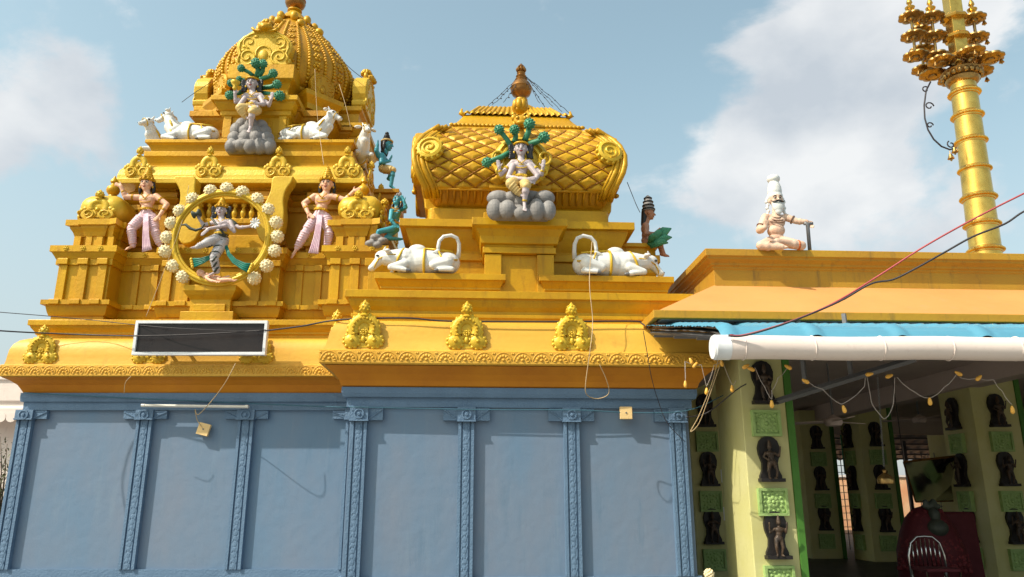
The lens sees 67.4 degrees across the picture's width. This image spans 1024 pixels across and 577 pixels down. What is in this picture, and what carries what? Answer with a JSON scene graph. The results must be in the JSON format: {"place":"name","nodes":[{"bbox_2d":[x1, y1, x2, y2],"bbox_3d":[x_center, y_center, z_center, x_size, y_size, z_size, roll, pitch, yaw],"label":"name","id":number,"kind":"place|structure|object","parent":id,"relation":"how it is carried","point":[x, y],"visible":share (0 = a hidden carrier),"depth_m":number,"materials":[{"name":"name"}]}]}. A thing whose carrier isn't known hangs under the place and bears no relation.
{"place":"outdoors","nodes":[
{"label":"outdoors","id":0,"kind":"place"},
{"bbox_2d":[0,377,23,494],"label":"pale house","id":1,"kind":"structure","parent":0,"point":[10,393],"depth_m":20.47,"materials":[{"name":"white paint"}]},
{"bbox_2d":[0,0,1023,474],"label":"sky","id":2,"kind":"structure","parent":0,"point":[705,101],"materials":[{"name":"blue"}]},
{"bbox_2d":[834,435,929,510],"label":"brick wall","id":3,"kind":"structure","parent":0,"point":[917,445],"depth_m":31.54,"materials":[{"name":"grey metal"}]},
{"bbox_2d":[840,435,845,473],"bbox_3d":[13.040,6.333,29.388,0.800,1.500,0.030,0,-15,0],"label":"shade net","id":4,"kind":"object","parent":3,"relation":"hanging from","point":[842,453],"visible":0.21,"depth_m":29.38,"materials":[{"name":"fabric"}]},
{"bbox_2d":[896,499,972,576],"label":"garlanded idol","id":5,"kind":"object","parent":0,"point":[930,518],"visible":0.96,"depth_m":12.30,"materials":[{"name":"red fabric"}]},
{"bbox_2d":[944,511,984,576],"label":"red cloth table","id":6,"kind":"object","parent":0,"point":[964,523],"visible":0.46,"depth_m":12.86,"materials":[{"name":"red fabric"}]},
{"bbox_3d":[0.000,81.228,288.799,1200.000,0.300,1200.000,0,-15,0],"label":"ground","id":7,"kind":"structure","parent":0,"visible":0},
{"bbox_2d":[0,433,11,513],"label":"dry shrub","id":8,"kind":"object","parent":7,"relation":"on","point":[5,470],"visible":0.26,"depth_m":16.30,"materials":[{"name":"brown plant"}]},
{"bbox_2d":[0,0,406,576],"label":"shrine tower","id":9,"kind":"structure","parent":7,"relation":"on","point":[108,487],"depth_m":12.07,"materials":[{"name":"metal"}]},
{"bbox_2d":[115,167,169,251],"bbox_3d":[-6.401,-1.362,13.319,1.047,1.630,0.325,0,-15,0],"label":"guardian statue","id":10,"kind":"object","parent":9,"relation":"on","point":[147,218],"visible":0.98,"depth_m":13.22,"materials":[{"name":"pink paint"}]},
{"bbox_2d":[138,116,160,151],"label":"bull statue","id":11,"kind":"object","parent":9,"relation":"on","point":[152,131],"visible":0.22,"depth_m":14.79,"materials":[{"name":"white ceramic"}]},
{"bbox_2d":[146,185,188,315],"bbox_3d":[-5.646,-0.654,12.609,0.403,2.334,0.103,7,-17,-25],"label":"wire","id":12,"kind":"object","parent":9,"relation":"attached to","point":[168,259],"visible":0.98,"depth_m":12.56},
{"bbox_2d":[24,392,346,407],"bbox_3d":[-5.099,1.750,12.022,5.090,0.248,0.046,0,-15,0],"label":"rope","id":13,"kind":"object","parent":9,"relation":"attached to","point":[184,400],"visible":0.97,"depth_m":12.03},
{"bbox_2d":[156,107,219,138],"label":"bull statue","id":14,"kind":"object","parent":9,"relation":"on","point":[174,128],"visible":0.75,"depth_m":14.38,"materials":[{"name":"white ceramic"}]},
{"bbox_2d":[141,404,248,407],"bbox_3d":[-4.924,1.828,11.939,1.662,0.069,0.082,0,-15,0],"label":"tube light","id":15,"kind":"object","parent":9,"relation":"attached to","point":[195,406],"visible":1,"depth_m":11.91,"materials":[{"name":"white plastic"}]},
{"bbox_2d":[131,321,268,355],"bbox_3d":[-4.776,0.813,11.978,2.031,0.536,0.470,0,-15,0],"label":"display panel","id":16,"kind":"object","parent":9,"relation":"attached to","point":[243,344],"visible":0.99,"depth_m":11.77,"materials":[{"name":"grey metal"}]},
{"bbox_2d":[195,363,235,426],"bbox_3d":[-4.535,1.637,11.709,0.987,0.899,0.128,-14,-21,41],"label":"wire","id":17,"kind":"object","parent":16,"relation":"hanging from","point":[212,399],"visible":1,"depth_m":11.79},
{"bbox_2d":[196,422,211,436],"bbox_3d":[-4.794,2.189,11.943,0.221,0.221,0.059,0,-15,0],"label":"junction box","id":18,"kind":"object","parent":17,"relation":"hanging from","point":[204,429],"visible":1,"depth_m":11.92,"materials":[{"name":"beige plastic"}]},
{"bbox_2d":[197,269,236,282],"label":"dwarf statue","id":19,"kind":"object","parent":9,"relation":"on","point":[211,278],"visible":0.98,"depth_m":12.49,"materials":[{"name":"pink paint"}]},
{"bbox_2d":[181,197,259,275],"bbox_3d":[-4.786,-0.871,12.650,1.294,1.420,0.352,0,-15,0],"label":"dancer statue","id":20,"kind":"object","parent":19,"relation":"on","point":[218,240],"visible":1,"depth_m":12.57,"materials":[{"name":"grey paint"}]},
{"bbox_2d":[158,182,283,286],"bbox_3d":[-4.815,-0.915,12.781,2.060,1.837,0.235,0,-15,0],"label":"flower ring","id":21,"kind":"object","parent":9,"relation":"on","point":[186,273],"visible":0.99,"depth_m":12.72,"materials":[{"name":"gold metal"}]},
{"bbox_2d":[225,57,285,154],"bbox_3d":[-4.807,-3.397,14.354,1.013,2.123,0.834,-13,-20,39],"label":"seated statue","id":22,"kind":"object","parent":9,"relation":"on","point":[251,134],"visible":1,"depth_m":14.20,"materials":[{"name":"grey paint"}]},
{"bbox_2d":[278,106,342,138],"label":"bull statue","id":23,"kind":"object","parent":9,"relation":"on","point":[309,130],"visible":0.69,"depth_m":14.39,"materials":[{"name":"white stone"}]},
{"bbox_2d":[315,77,323,164],"bbox_3d":[-3.495,-3.157,14.071,0.577,2.155,0.096,-15,-21,43],"label":"wire","id":24,"kind":"object","parent":9,"relation":"hanging from","point":[317,118],"visible":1,"depth_m":14.22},
{"bbox_2d":[290,166,360,258],"bbox_3d":[-3.194,-1.325,13.306,1.130,1.738,0.342,0,-15,0],"label":"guardian statue","id":25,"kind":"object","parent":9,"relation":"on","point":[319,218],"visible":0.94,"depth_m":13.21,"materials":[{"name":"pink paint"}]},
{"bbox_2d":[354,123,375,170],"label":"bull statue","id":26,"kind":"object","parent":9,"relation":"on","point":[362,154],"visible":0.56,"depth_m":14.60,"materials":[{"name":"white ceramic"}]},
{"bbox_2d":[374,132,395,188],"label":"turquoise statue","id":27,"kind":"object","parent":9,"relation":"on","point":[386,148],"visible":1,"depth_m":15.62,"materials":[{"name":"teal paint"}]},
{"bbox_2d":[365,192,407,247],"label":"kneeling statue","id":28,"kind":"object","parent":9,"relation":"on","point":[377,240],"visible":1,"depth_m":12.96,"materials":[{"name":"teal paint"}]},
{"bbox_2d":[319,63,720,576],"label":"barrel roof shrine","id":29,"kind":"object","parent":7,"relation":"on","point":[493,493],"visible":0.88,"depth_m":10.86,"materials":[{"name":"paint"}]},
{"bbox_2d":[368,234,460,272],"bbox_3d":[-1.494,-0.502,11.816,1.413,0.657,0.504,1,-15,-3],"label":"bull statue","id":30,"kind":"object","parent":29,"relation":"on","point":[417,258],"visible":0.86,"depth_m":11.66,"materials":[{"name":"white stone"}]},
{"bbox_2d":[265,317,651,331],"bbox_3d":[-0.900,0.540,11.042,5.779,0.194,0.639,-2,-15,6],"label":"cable","id":31,"kind":"object","parent":29,"relation":"attached to","point":[452,320],"visible":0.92,"depth_m":10.97,"materials":[{"name":"rubber"}]},
{"bbox_2d":[0,329,265,336],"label":"cable","id":32,"kind":"object","parent":31,"relation":"attached to","point":[128,335],"visible":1,"depth_m":11.64,"materials":[{"name":"rubber"}]},
{"bbox_2d":[0,312,261,331],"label":"cable","id":33,"kind":"object","parent":32,"relation":"attached to","point":[129,324],"visible":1,"depth_m":11.87,"materials":[{"name":"rubber"}]},
{"bbox_2d":[482,118,555,221],"bbox_3d":[0.091,-1.863,11.931,1.146,1.891,0.742,0,-15,0],"label":"seated statue","id":34,"kind":"object","parent":29,"relation":"on","point":[515,203],"visible":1,"depth_m":11.72,"materials":[{"name":"multicoloured paint"}]},
{"bbox_2d":[349,395,723,412],"bbox_3d":[0.410,1.610,10.853,5.372,0.292,0.184,1,-15,-5],"label":"rope","id":35,"kind":"object","parent":29,"relation":"attached to","point":[532,409],"visible":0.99,"depth_m":10.81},
{"bbox_2d":[585,243,608,398],"bbox_3d":[1.209,0.368,10.881,0.282,2.391,0.571,-7,-17,23],"label":"wire","id":36,"kind":"object","parent":29,"relation":"hanging from","point":[591,336],"visible":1,"depth_m":10.56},
{"bbox_2d":[572,234,664,276],"bbox_3d":[1.657,-0.461,12.013,1.474,0.683,0.525,2,-15,-7],"label":"bull statue","id":37,"kind":"object","parent":29,"relation":"on","point":[614,261],"visible":0.85,"depth_m":11.84,"materials":[{"name":"white ceramic"}]},
{"bbox_2d":[619,407,632,418],"bbox_3d":[1.617,1.766,10.897,0.175,0.175,0.059,0,-15,0],"label":"junction box","id":38,"kind":"object","parent":29,"relation":"attached to","point":[625,412],"visible":1,"depth_m":10.88,"materials":[{"name":"beige plastic"}]},
{"bbox_2d":[641,195,671,256],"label":"seated statue","id":39,"kind":"object","parent":29,"relation":"on","point":[659,238],"visible":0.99,"depth_m":13.07,"materials":[{"name":"black paint"}]},
{"bbox_2d":[704,568,714,576],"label":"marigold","id":40,"kind":"object","parent":7,"relation":"on","point":[709,572],"visible":1,"depth_m":9.28,"materials":[{"name":"plant"}]},
{"bbox_2d":[642,248,1023,576],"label":"pillared hall","id":41,"kind":"structure","parent":7,"relation":"on","point":[775,493],"depth_m":13.03,"materials":[{"name":"yellow paint"}]},
{"bbox_2d":[684,358,735,394],"bbox_3d":[2.380,1.057,9.251,0.639,0.450,0.046,0,-15,0],"label":"light string","id":42,"kind":"object","parent":41,"relation":"hanging from","point":[695,365],"visible":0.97,"depth_m":9.26,"materials":[{"name":"yellow plastic"}]},
{"bbox_2d":[686,384,745,417],"bbox_3d":[2.863,1.576,10.729,0.868,0.426,0.154,-8,-17,27],"label":"cable","id":43,"kind":"object","parent":41,"relation":"attached to","point":[718,404],"visible":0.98,"depth_m":10.74,"materials":[{"name":"rubber"}]},
{"bbox_2d":[756,174,813,250],"bbox_3d":[4.152,-1.176,11.929,0.936,1.362,0.504,6,-17,-22],"label":"sage statue","id":44,"kind":"object","parent":41,"relation":"on","point":[774,223],"visible":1,"depth_m":11.90,"materials":[{"name":"white paint"}]},
{"bbox_2d":[795,363,864,426],"bbox_3d":[5.392,1.753,12.846,1.325,1.068,1.164,0,-15,0],"label":"ceiling fan","id":45,"kind":"object","parent":41,"relation":"hanging from","point":[832,420],"visible":0.94,"depth_m":12.89,"materials":[{"name":"grey metal"}]},
{"bbox_2d":[646,322,1023,339],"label":"awning","id":46,"kind":"object","parent":41,"relation":"attached to","point":[891,329],"visible":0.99,"depth_m":8.35,"materials":[{"name":"blue metal"}]},
{"bbox_2d":[643,331,684,441],"bbox_3d":[2.028,1.380,10.687,0.220,1.439,0.953,-13,-20,40],"label":"wire","id":47,"kind":"object","parent":46,"relation":"hanging from","point":[655,391],"visible":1,"depth_m":10.71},
{"bbox_2d":[690,360,719,431],"bbox_3d":[2.539,1.409,10.047,0.068,0.884,0.603,9,-18,-29],"label":"wire","id":48,"kind":"object","parent":46,"relation":"hanging from","point":[706,398],"visible":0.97,"depth_m":10.04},
{"bbox_2d":[709,335,1023,360],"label":"gutter pipe","id":49,"kind":"object","parent":46,"relation":"attached to","point":[812,348],"visible":0.99,"depth_m":7.96,"materials":[{"name":"plastic"}]},
{"bbox_2d":[742,364,791,407],"bbox_3d":[2.780,1.054,8.318,0.543,0.481,0.046,0,-15,0],"label":"light string","id":50,"kind":"object","parent":49,"relation":"hanging from","point":[752,369],"visible":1,"depth_m":8.35,"materials":[{"name":"yellow plastic"}]},
{"bbox_2d":[802,372,872,412],"bbox_3d":[3.536,1.125,8.299,0.786,0.443,0.046,0,-15,0],"label":"light string","id":51,"kind":"object","parent":49,"relation":"hanging from","point":[844,409],"visible":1,"depth_m":8.31,"materials":[{"name":"yellow plastic"}]},
{"bbox_2d":[728,211,1023,336],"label":"cable","id":52,"kind":"object","parent":49,"relation":"attached to","point":[944,252],"visible":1,"depth_m":7.62,"materials":[{"name":"rubber"}]},
{"bbox_2d":[730,193,1023,334],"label":"cable","id":53,"kind":"object","parent":52,"relation":"attached to","point":[919,249],"visible":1,"depth_m":7.58,"materials":[{"name":"rubber"}]},
{"bbox_2d":[867,374,894,418],"bbox_3d":[4.031,1.171,8.338,0.308,0.491,0.046,0,-15,0],"label":"light string","id":54,"kind":"object","parent":49,"relation":"hanging from","point":[887,376],"visible":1,"depth_m":8.36,"materials":[{"name":"grey plastic"}]},
{"bbox_2d":[897,371,962,405],"bbox_3d":[4.541,1.079,8.312,0.713,0.376,0.046,0,-15,0],"label":"light string","id":55,"kind":"object","parent":49,"relation":"hanging from","point":[956,373],"visible":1,"depth_m":8.31,"materials":[{"name":"yellow plastic"}]},
{"bbox_2d":[960,375,1014,413],"bbox_3d":[5.131,1.142,8.294,0.535,0.421,0.046,0,-15,0],"label":"light string","id":56,"kind":"object","parent":49,"relation":"hanging from","point":[1012,409],"visible":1,"depth_m":8.31,"materials":[{"name":"yellow plastic"}]},
{"bbox_2d":[838,453,851,549],"bbox_3d":[10.515,6.441,23.348,1.220,2.840,0.040,0,-15,0],"label":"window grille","id":57,"kind":"object","parent":41,"relation":"attached to","point":[844,499],"depth_m":23.36,"materials":[{"name":"grey metal"}]},
{"bbox_2d":[877,376,893,483],"bbox_3d":[5.004,1.917,10.466,0.220,1.458,0.217,0,-15,0],"label":"hanging lamp","id":58,"kind":"object","parent":41,"relation":"hanging from","point":[884,477],"visible":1,"depth_m":10.27,"materials":[{"name":"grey metal"}]},
{"bbox_2d":[882,401,941,422],"bbox_3d":[8.934,2.604,16.760,1.325,0.635,1.164,0,-15,0],"label":"ceiling fan","id":59,"kind":"object","parent":41,"relation":"hanging from","point":[918,418],"visible":0.95,"depth_m":16.82,"materials":[{"name":"grey metal"}]},
{"bbox_2d":[893,382,954,502],"bbox_3d":[8.113,2.987,14.995,1.324,2.308,0.544,0,-15,0],"label":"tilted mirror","id":60,"kind":"object","parent":41,"relation":"attached to","point":[929,479],"visible":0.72,"depth_m":14.76,"materials":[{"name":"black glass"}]},
{"bbox_2d":[914,453,942,508],"bbox_3d":[13.724,6.441,23.348,2.620,2.840,0.040,0,-15,0],"label":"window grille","id":61,"kind":"object","parent":41,"relation":"attached to","point":[927,457],"depth_m":23.67,"materials":[{"name":"grey metal"}]},
{"bbox_2d":[908,535,961,576],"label":"steel chair","id":62,"kind":"object","parent":41,"relation":"on","point":[945,569],"visible":1,"depth_m":11.60,"materials":[{"name":"silver metal"}]},
{"bbox_2d":[898,0,1005,252],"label":"flag mast","id":63,"kind":"object","parent":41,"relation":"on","point":[969,59],"visible":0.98,"depth_m":15.40,"materials":[{"name":"gold metal"}]},
{"bbox_2d":[839,475,920,529],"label":"salmon compound wall","id":64,"kind":"structure","parent":7,"relation":"on","point":[904,495],"depth_m":38.56,"materials":[{"name":"orange paint"}]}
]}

